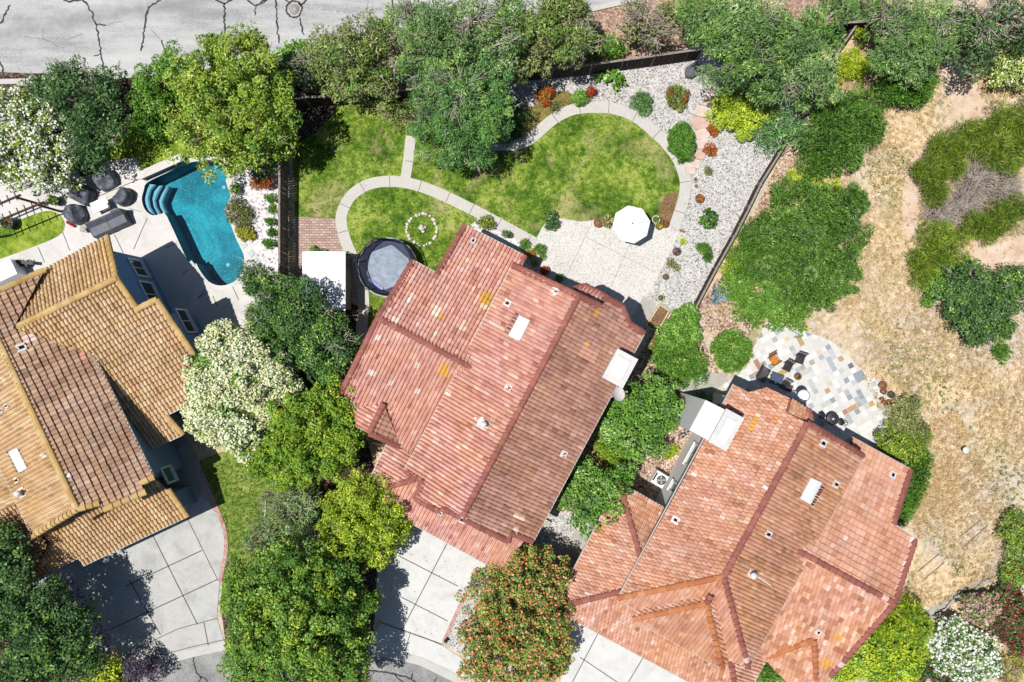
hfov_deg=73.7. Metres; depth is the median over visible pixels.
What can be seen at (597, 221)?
flower pot
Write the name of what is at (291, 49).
vine
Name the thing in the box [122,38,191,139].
tree
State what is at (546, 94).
flower clump
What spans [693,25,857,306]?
board fence
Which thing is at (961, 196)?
dead bush
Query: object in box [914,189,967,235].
dead bush
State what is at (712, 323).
planting bed
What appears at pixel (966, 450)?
path light
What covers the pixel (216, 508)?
brick edging
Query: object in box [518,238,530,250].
fern
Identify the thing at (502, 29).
street tree
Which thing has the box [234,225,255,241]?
pool shrub
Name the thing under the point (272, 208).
fence conifer
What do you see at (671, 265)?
succulent
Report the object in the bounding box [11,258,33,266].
garden hose cart
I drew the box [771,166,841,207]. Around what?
hill bush
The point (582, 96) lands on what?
topiary ball
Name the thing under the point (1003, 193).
dead bush
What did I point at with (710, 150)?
rust plant
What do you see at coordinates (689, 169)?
flagstone
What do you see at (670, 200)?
soil patch
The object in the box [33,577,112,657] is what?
gravel bed
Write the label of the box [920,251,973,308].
hill bush
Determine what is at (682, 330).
leafy bush
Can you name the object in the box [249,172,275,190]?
bronze shrub
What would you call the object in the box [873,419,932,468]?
hill bush
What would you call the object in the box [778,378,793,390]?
slatted chair
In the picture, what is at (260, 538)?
bare shrub
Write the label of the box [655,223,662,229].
flower pot
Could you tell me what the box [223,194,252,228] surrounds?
pool shrub
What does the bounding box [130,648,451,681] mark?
road
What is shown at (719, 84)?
flagstone
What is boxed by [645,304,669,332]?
raised planter
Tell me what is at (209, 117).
broadleaf tree
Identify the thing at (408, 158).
garden path
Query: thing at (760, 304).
hill bush
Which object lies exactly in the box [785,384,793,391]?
flower pot
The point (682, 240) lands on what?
succulent
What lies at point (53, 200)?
flower pot
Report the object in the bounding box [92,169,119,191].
covered chair
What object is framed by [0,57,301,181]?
planting bed
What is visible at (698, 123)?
flagstone
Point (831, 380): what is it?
flagstone patio
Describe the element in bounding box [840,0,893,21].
bank shrub
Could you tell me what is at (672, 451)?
side plant
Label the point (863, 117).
hill bush
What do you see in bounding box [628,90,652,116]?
silver shrub
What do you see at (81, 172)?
shrub
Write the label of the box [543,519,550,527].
stepping block
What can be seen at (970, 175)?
dead bush
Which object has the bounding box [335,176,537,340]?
garden path
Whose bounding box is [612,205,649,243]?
patio umbrella
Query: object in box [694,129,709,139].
flagstone
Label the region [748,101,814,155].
weeping sapling
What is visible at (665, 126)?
fallen leaves
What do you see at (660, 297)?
flower pot
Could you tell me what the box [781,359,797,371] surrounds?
slatted chair
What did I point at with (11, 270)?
storage box
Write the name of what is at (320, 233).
brick patio
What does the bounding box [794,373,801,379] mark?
flower pot
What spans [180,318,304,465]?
blossom tree
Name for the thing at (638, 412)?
citrus tree
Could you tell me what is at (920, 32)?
hill tree
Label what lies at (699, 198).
flower pot
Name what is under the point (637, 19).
bare tree
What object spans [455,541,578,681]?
orange tree
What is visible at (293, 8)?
manhole cover
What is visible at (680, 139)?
hedge mound
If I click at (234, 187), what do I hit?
pool shrub
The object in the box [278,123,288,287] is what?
board fence
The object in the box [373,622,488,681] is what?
sidewalk
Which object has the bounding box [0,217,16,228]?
flower pot
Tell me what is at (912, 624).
conifer shrub
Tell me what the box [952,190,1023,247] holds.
hill bush
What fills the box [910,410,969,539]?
dry leaves
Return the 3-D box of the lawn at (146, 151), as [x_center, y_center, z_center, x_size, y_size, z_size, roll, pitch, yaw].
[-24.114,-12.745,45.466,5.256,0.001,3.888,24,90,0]
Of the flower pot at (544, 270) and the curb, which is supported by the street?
the curb
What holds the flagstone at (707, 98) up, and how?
on the gravel bed at (680, 290)
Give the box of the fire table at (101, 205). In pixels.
[90,196,110,213]
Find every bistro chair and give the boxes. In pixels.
[819,412,825,418]
[838,419,847,425]
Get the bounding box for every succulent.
[665,257,681,271]
[679,237,686,244]
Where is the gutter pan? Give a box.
[105,639,469,681]
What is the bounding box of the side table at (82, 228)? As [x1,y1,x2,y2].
[79,226,87,232]
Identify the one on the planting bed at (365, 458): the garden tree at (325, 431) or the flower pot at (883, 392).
the garden tree at (325, 431)
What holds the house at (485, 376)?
on the ground at (851, 344)
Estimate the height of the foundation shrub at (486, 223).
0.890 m
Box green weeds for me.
[727,58,1023,604]
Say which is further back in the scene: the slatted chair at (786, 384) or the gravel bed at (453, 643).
the gravel bed at (453, 643)
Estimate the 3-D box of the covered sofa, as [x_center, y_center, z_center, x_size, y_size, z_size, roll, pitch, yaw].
[-26.549,-7.741,44.959,2.469,1.022,1.087,-24,90,0]
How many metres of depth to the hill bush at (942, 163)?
44.18 m
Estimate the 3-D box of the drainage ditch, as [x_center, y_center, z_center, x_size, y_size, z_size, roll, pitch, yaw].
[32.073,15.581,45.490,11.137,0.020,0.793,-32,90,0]
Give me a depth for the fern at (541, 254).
45.15 m
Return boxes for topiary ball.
[570,88,588,106]
[709,327,754,373]
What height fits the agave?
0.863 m
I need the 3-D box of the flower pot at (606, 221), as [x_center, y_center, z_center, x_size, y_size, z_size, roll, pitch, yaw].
[6.251,-7.872,45.029,0.924,0.903,1.053,0,90,0]
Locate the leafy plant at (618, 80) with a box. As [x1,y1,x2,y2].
[593,69,627,93]
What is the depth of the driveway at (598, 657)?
45.47 m
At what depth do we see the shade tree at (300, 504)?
43.00 m
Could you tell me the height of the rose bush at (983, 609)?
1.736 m
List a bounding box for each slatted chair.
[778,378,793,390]
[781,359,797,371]
[795,351,808,364]
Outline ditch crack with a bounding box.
[931,567,1004,615]
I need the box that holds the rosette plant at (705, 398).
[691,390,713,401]
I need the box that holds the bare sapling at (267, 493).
[257,484,275,507]
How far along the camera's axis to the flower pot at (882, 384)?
45.19 m
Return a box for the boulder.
[685,62,699,77]
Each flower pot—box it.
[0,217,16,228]
[44,194,60,204]
[540,266,549,275]
[554,273,563,281]
[594,218,601,226]
[600,215,612,227]
[652,215,660,223]
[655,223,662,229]
[657,294,664,301]
[661,219,668,227]
[662,274,668,279]
[672,247,680,255]
[695,194,704,202]
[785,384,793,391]
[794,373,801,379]
[878,381,887,389]
[879,388,886,394]
[887,391,895,398]
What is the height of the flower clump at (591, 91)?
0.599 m
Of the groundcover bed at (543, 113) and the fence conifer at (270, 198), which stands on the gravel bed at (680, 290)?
the groundcover bed at (543, 113)
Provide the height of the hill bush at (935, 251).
1.852 m
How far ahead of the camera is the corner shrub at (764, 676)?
44.52 m
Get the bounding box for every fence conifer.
[261,238,277,249]
[263,193,277,204]
[264,216,277,227]
[266,227,277,238]
[267,203,277,215]
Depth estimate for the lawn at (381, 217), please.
45.48 m
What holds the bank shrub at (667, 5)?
on the planting bed at (604, 19)
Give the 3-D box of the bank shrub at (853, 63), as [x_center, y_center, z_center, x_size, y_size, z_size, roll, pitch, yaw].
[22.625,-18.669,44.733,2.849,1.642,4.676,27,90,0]
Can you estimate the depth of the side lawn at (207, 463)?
45.49 m
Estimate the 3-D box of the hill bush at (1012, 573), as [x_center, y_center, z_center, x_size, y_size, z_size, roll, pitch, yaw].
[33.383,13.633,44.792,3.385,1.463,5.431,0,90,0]
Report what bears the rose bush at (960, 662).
on the ground at (851, 344)
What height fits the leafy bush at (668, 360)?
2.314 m
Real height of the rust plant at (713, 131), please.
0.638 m
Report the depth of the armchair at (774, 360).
44.94 m
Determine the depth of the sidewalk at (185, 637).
45.47 m
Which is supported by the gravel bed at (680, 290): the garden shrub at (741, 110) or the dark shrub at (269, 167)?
the garden shrub at (741, 110)
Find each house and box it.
[0,234,204,589]
[338,224,645,573]
[555,384,917,681]
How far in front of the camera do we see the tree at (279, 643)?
39.99 m
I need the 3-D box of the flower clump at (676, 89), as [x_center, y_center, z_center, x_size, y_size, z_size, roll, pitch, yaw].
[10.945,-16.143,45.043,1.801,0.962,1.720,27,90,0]
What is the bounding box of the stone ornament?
[418,225,426,232]
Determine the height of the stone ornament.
0.586 m
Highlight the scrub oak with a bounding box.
[930,258,1023,349]
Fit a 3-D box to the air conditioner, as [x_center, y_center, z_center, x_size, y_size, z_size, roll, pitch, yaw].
[9.678,9.054,45.044,0.860,0.871,0.860,32,90,0]
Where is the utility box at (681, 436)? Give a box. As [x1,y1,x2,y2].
[678,433,685,439]
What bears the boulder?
on the gravel bed at (680, 290)
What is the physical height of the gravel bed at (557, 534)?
0.001 m
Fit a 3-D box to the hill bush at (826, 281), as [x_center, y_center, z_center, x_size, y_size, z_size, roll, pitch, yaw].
[19.011,-6.181,43.965,9.340,3.195,9.211,0,90,0]
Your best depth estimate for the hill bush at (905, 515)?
44.44 m
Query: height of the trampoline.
2.180 m
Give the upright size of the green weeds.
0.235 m
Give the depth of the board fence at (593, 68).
44.49 m
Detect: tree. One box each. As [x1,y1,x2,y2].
[0,517,37,618]
[0,573,112,681]
[17,53,145,176]
[158,20,302,185]
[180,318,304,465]
[216,534,383,681]
[236,257,362,389]
[238,370,366,493]
[238,484,332,559]
[282,1,402,112]
[313,464,414,573]
[379,0,537,98]
[402,39,520,172]
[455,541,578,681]
[503,0,612,85]
[554,452,638,540]
[596,370,685,463]
[611,0,685,54]
[673,0,858,114]
[860,0,969,90]
[941,0,1023,81]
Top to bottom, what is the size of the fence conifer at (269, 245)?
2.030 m
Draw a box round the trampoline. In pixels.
[354,236,416,296]
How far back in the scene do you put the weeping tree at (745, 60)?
39.64 m
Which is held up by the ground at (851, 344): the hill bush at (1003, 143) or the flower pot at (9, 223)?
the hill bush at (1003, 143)
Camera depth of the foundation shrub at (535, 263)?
45.17 m
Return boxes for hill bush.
[716,245,814,338]
[733,175,874,314]
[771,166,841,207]
[791,83,888,182]
[868,63,941,109]
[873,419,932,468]
[884,394,930,443]
[898,448,935,527]
[905,217,963,293]
[908,114,986,210]
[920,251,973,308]
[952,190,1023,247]
[966,97,1023,180]
[990,343,1014,365]
[994,508,1023,588]
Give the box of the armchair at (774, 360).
[767,350,782,365]
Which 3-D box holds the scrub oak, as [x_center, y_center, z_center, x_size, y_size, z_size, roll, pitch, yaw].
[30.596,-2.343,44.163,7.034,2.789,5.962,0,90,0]
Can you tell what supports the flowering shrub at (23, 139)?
on the planting bed at (125, 87)
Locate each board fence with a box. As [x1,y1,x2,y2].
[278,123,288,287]
[283,48,703,109]
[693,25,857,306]
[790,18,879,38]
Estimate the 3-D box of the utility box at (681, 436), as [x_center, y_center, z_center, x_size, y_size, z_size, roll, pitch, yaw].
[11.225,6.286,45.138,0.340,0.645,0.260,-29,90,0]
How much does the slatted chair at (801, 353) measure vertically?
0.845 m
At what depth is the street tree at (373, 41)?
41.97 m
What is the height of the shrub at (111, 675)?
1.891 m
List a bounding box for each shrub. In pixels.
[0,76,85,194]
[73,156,98,176]
[81,653,129,681]
[120,649,172,681]
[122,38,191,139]
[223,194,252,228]
[228,181,241,195]
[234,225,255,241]
[245,52,317,180]
[247,525,276,552]
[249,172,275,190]
[358,84,417,133]
[474,214,495,229]
[491,102,526,147]
[500,230,513,237]
[515,99,561,127]
[523,248,535,260]
[531,259,538,266]
[541,209,560,231]
[585,29,628,62]
[592,437,632,469]
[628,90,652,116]
[647,329,663,352]
[653,0,692,45]
[704,82,780,143]
[756,662,785,681]
[828,628,930,681]
[830,26,872,86]
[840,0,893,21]
[873,592,935,651]
[986,15,1023,92]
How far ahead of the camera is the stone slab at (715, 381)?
45.47 m
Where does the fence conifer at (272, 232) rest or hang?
on the gravel bed at (256, 202)
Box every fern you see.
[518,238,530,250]
[533,243,546,259]
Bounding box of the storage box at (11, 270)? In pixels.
[0,258,27,285]
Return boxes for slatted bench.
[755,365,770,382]
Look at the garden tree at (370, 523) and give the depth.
41.71 m
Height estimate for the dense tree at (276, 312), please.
6.435 m
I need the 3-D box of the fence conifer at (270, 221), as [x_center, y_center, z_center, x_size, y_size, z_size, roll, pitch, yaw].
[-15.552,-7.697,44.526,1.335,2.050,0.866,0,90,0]
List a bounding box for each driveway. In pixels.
[56,478,224,656]
[374,518,486,644]
[561,620,684,681]
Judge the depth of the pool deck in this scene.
45.47 m
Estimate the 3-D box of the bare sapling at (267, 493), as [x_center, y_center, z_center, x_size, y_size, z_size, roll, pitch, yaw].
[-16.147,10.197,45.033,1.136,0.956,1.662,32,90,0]
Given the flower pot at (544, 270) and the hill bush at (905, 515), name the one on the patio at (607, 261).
the flower pot at (544, 270)
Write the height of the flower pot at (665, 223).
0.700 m
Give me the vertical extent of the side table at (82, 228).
0.457 m
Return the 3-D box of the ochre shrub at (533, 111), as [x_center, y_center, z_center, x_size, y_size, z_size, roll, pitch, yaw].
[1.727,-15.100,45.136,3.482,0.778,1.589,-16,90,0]
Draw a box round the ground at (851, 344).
[41,0,1023,681]
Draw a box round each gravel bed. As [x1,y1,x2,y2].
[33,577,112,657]
[236,161,280,290]
[445,568,565,681]
[471,219,541,274]
[473,50,807,333]
[526,331,718,586]
[532,505,590,570]
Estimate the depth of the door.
44.53 m
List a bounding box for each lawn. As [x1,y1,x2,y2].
[0,211,64,258]
[102,124,189,169]
[200,438,320,613]
[293,92,679,329]
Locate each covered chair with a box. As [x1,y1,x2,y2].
[63,204,88,225]
[69,183,96,206]
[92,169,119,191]
[112,187,134,206]
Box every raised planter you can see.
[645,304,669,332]
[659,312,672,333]
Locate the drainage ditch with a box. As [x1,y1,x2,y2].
[921,553,1022,622]
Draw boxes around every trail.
[902,37,1023,241]
[972,235,1023,268]
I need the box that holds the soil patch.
[658,192,677,221]
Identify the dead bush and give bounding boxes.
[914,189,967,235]
[942,175,997,227]
[945,150,1011,212]
[975,163,1023,216]
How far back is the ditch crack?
45.48 m
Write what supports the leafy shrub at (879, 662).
on the ground at (851, 344)
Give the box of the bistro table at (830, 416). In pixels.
[826,412,838,424]
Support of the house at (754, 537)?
on the ground at (851, 344)
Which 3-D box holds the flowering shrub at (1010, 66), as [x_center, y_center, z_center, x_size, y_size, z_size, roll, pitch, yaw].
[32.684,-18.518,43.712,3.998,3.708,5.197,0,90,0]
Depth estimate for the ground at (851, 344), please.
45.50 m
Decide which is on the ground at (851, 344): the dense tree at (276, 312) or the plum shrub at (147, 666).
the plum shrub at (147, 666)
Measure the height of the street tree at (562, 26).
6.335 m
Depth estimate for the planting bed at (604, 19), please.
45.49 m
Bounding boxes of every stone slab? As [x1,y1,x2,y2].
[562,530,586,560]
[635,296,654,326]
[679,372,726,398]
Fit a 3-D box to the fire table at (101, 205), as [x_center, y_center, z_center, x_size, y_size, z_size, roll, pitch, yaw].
[-27.105,-8.892,45.185,1.153,0.550,0.860,-24,90,0]
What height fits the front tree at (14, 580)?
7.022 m
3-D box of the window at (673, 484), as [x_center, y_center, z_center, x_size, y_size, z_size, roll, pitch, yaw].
[10.181,9.227,42.922,0.200,1.780,0.800,28,90,0]
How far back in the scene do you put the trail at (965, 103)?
45.49 m
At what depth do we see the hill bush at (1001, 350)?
45.18 m
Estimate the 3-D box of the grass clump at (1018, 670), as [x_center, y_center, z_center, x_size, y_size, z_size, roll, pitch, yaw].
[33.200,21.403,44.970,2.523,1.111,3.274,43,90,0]
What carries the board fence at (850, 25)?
on the ground at (851, 344)
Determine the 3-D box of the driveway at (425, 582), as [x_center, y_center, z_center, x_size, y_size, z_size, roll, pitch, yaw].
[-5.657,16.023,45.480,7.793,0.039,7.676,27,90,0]
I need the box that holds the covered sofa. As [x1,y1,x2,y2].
[84,208,132,238]
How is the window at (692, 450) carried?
in the house at (754, 537)
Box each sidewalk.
[120,619,223,663]
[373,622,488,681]
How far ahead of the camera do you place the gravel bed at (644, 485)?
45.49 m
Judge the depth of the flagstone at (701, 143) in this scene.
45.37 m
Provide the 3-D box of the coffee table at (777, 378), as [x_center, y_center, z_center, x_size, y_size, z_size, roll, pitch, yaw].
[17.460,2.520,45.252,0.820,0.455,0.760,20,90,0]
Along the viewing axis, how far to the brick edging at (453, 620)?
45.46 m
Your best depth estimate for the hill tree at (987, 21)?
40.85 m
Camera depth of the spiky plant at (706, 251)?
45.12 m
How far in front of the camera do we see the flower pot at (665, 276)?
45.22 m
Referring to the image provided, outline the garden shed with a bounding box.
[302,251,351,309]
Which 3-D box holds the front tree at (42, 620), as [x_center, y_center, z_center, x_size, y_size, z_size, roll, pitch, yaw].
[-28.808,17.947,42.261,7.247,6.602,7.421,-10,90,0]
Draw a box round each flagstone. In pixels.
[685,163,694,174]
[691,159,700,168]
[692,107,711,117]
[692,116,710,129]
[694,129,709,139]
[694,149,705,159]
[696,138,707,149]
[700,91,718,106]
[708,81,722,91]
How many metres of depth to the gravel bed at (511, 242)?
45.48 m
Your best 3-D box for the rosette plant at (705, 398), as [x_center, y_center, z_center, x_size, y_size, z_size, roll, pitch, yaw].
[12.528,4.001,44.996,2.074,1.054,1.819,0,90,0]
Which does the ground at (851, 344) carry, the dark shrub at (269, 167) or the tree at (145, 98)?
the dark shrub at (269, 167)
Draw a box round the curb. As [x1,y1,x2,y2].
[0,0,642,84]
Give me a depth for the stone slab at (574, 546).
45.45 m
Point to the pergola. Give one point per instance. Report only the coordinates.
(17, 197)
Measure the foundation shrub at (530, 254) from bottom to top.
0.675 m
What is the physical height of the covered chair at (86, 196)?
0.881 m
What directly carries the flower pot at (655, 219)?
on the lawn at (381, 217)
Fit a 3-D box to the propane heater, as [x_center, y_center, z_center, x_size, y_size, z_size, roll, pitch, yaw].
[18.556,3.471,44.390,0.800,2.160,0.800,0,90,0]
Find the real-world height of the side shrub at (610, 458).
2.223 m
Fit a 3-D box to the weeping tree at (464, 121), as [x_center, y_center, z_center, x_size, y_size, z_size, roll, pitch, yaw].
[-3.114,-14.140,42.236,7.329,6.644,7.839,0,90,0]
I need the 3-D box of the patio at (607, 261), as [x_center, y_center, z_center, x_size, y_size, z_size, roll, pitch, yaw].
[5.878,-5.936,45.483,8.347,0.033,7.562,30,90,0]
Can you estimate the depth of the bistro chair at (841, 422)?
45.03 m
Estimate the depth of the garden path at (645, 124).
45.45 m
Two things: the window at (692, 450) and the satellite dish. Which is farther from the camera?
the window at (692, 450)
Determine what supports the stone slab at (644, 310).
on the gravel bed at (680, 290)
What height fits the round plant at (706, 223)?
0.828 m
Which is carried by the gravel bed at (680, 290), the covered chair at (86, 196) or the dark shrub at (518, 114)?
the dark shrub at (518, 114)
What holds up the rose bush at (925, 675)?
on the ground at (851, 344)
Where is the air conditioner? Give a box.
[649,468,668,487]
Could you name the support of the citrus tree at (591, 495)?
on the gravel bed at (644, 485)
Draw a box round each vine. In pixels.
[272,38,335,94]
[309,245,349,255]
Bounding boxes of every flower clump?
[535,84,554,106]
[586,86,597,97]
[665,83,690,111]
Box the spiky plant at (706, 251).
[695,242,713,262]
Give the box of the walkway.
[161,437,211,505]
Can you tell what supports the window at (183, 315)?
in the house at (97, 337)
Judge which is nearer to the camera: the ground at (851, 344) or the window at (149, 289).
the window at (149, 289)
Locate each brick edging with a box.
[200,470,227,581]
[442,574,475,641]
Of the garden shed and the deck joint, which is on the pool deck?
the deck joint
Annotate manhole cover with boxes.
[289,4,298,13]
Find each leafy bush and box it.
[646,332,709,390]
[653,302,702,356]
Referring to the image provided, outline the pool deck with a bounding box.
[0,154,270,342]
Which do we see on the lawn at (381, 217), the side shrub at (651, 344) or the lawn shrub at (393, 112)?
the lawn shrub at (393, 112)
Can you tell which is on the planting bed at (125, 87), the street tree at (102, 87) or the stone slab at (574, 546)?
the street tree at (102, 87)
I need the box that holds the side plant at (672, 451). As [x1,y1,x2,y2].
[661,443,679,460]
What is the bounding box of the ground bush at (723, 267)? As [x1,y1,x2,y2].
[718,233,754,286]
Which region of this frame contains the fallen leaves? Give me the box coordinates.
[516,66,780,306]
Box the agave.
[708,284,729,305]
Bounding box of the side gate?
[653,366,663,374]
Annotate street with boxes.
[0,0,616,75]
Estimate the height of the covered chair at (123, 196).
0.881 m
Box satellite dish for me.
[610,387,627,400]
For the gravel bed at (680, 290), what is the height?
0.001 m
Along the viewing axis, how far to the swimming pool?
46.85 m
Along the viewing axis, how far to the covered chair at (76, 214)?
44.89 m
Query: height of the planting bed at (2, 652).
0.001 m
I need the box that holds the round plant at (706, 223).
[698,207,718,228]
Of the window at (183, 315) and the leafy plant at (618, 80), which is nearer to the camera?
the window at (183, 315)
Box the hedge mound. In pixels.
[666,120,697,163]
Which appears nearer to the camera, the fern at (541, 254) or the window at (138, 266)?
the window at (138, 266)
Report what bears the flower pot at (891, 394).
on the flagstone patio at (831, 380)
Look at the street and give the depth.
45.50 m
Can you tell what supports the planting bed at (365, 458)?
on the ground at (851, 344)
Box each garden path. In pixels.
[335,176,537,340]
[401,136,415,177]
[483,102,690,229]
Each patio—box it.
[295,217,343,279]
[526,218,678,316]
[716,323,890,449]
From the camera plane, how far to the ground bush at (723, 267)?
45.11 m
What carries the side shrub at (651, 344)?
on the gravel bed at (644, 485)
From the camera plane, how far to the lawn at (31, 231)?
45.46 m
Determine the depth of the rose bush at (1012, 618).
44.25 m
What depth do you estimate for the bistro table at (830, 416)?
44.78 m
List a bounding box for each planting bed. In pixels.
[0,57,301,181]
[0,600,122,681]
[220,280,389,640]
[285,91,335,142]
[296,0,887,94]
[693,150,799,338]
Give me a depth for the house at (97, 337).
40.16 m
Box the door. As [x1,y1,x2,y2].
[346,267,351,288]
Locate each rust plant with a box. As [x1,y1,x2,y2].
[702,142,717,157]
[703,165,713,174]
[705,123,719,136]
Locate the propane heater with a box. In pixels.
[787,389,809,401]
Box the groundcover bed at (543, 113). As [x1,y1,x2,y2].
[513,91,574,138]
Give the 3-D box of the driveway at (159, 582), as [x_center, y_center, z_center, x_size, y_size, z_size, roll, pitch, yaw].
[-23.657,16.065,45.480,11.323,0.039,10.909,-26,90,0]
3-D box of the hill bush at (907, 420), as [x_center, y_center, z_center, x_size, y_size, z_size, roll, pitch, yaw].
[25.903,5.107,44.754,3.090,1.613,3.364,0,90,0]
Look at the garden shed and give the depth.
43.19 m
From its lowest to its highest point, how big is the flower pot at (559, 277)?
0.809 m
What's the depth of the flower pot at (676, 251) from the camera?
45.13 m
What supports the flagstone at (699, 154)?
on the gravel bed at (680, 290)
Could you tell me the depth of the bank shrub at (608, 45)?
44.60 m
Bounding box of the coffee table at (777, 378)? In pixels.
[769,372,783,386]
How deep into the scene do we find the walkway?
45.47 m
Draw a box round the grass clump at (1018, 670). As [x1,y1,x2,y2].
[996,646,1023,681]
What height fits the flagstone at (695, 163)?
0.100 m
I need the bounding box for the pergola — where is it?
[0,192,61,221]
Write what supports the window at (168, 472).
in the house at (97, 337)
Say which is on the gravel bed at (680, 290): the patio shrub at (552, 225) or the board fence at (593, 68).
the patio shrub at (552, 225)
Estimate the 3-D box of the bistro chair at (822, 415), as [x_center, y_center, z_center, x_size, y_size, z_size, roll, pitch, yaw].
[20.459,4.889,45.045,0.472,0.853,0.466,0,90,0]
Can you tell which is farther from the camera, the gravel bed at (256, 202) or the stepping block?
the gravel bed at (256, 202)
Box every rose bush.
[909,654,956,681]
[923,614,1004,681]
[957,589,1008,629]
[988,580,1023,658]
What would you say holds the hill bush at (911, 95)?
on the ground at (851, 344)
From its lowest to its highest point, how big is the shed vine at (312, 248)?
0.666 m
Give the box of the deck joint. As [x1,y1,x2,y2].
[38,179,238,305]
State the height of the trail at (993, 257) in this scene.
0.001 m
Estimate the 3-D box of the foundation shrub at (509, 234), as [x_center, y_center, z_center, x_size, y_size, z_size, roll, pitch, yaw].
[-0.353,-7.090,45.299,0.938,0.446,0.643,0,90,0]
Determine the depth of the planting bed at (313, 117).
45.48 m
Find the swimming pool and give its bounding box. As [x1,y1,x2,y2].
[137,153,258,285]
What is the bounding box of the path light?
[962,447,969,453]
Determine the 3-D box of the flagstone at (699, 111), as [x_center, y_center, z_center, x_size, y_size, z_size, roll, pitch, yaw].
[12.688,-15.223,45.430,1.341,0.120,0.693,0,90,0]
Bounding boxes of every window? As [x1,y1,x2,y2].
[127,257,151,278]
[138,280,163,303]
[159,464,178,484]
[174,308,198,333]
[666,479,677,493]
[682,442,698,466]
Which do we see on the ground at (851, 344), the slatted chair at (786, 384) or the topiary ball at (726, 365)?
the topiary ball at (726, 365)
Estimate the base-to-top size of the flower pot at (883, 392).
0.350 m
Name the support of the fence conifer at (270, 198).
on the ground at (851, 344)

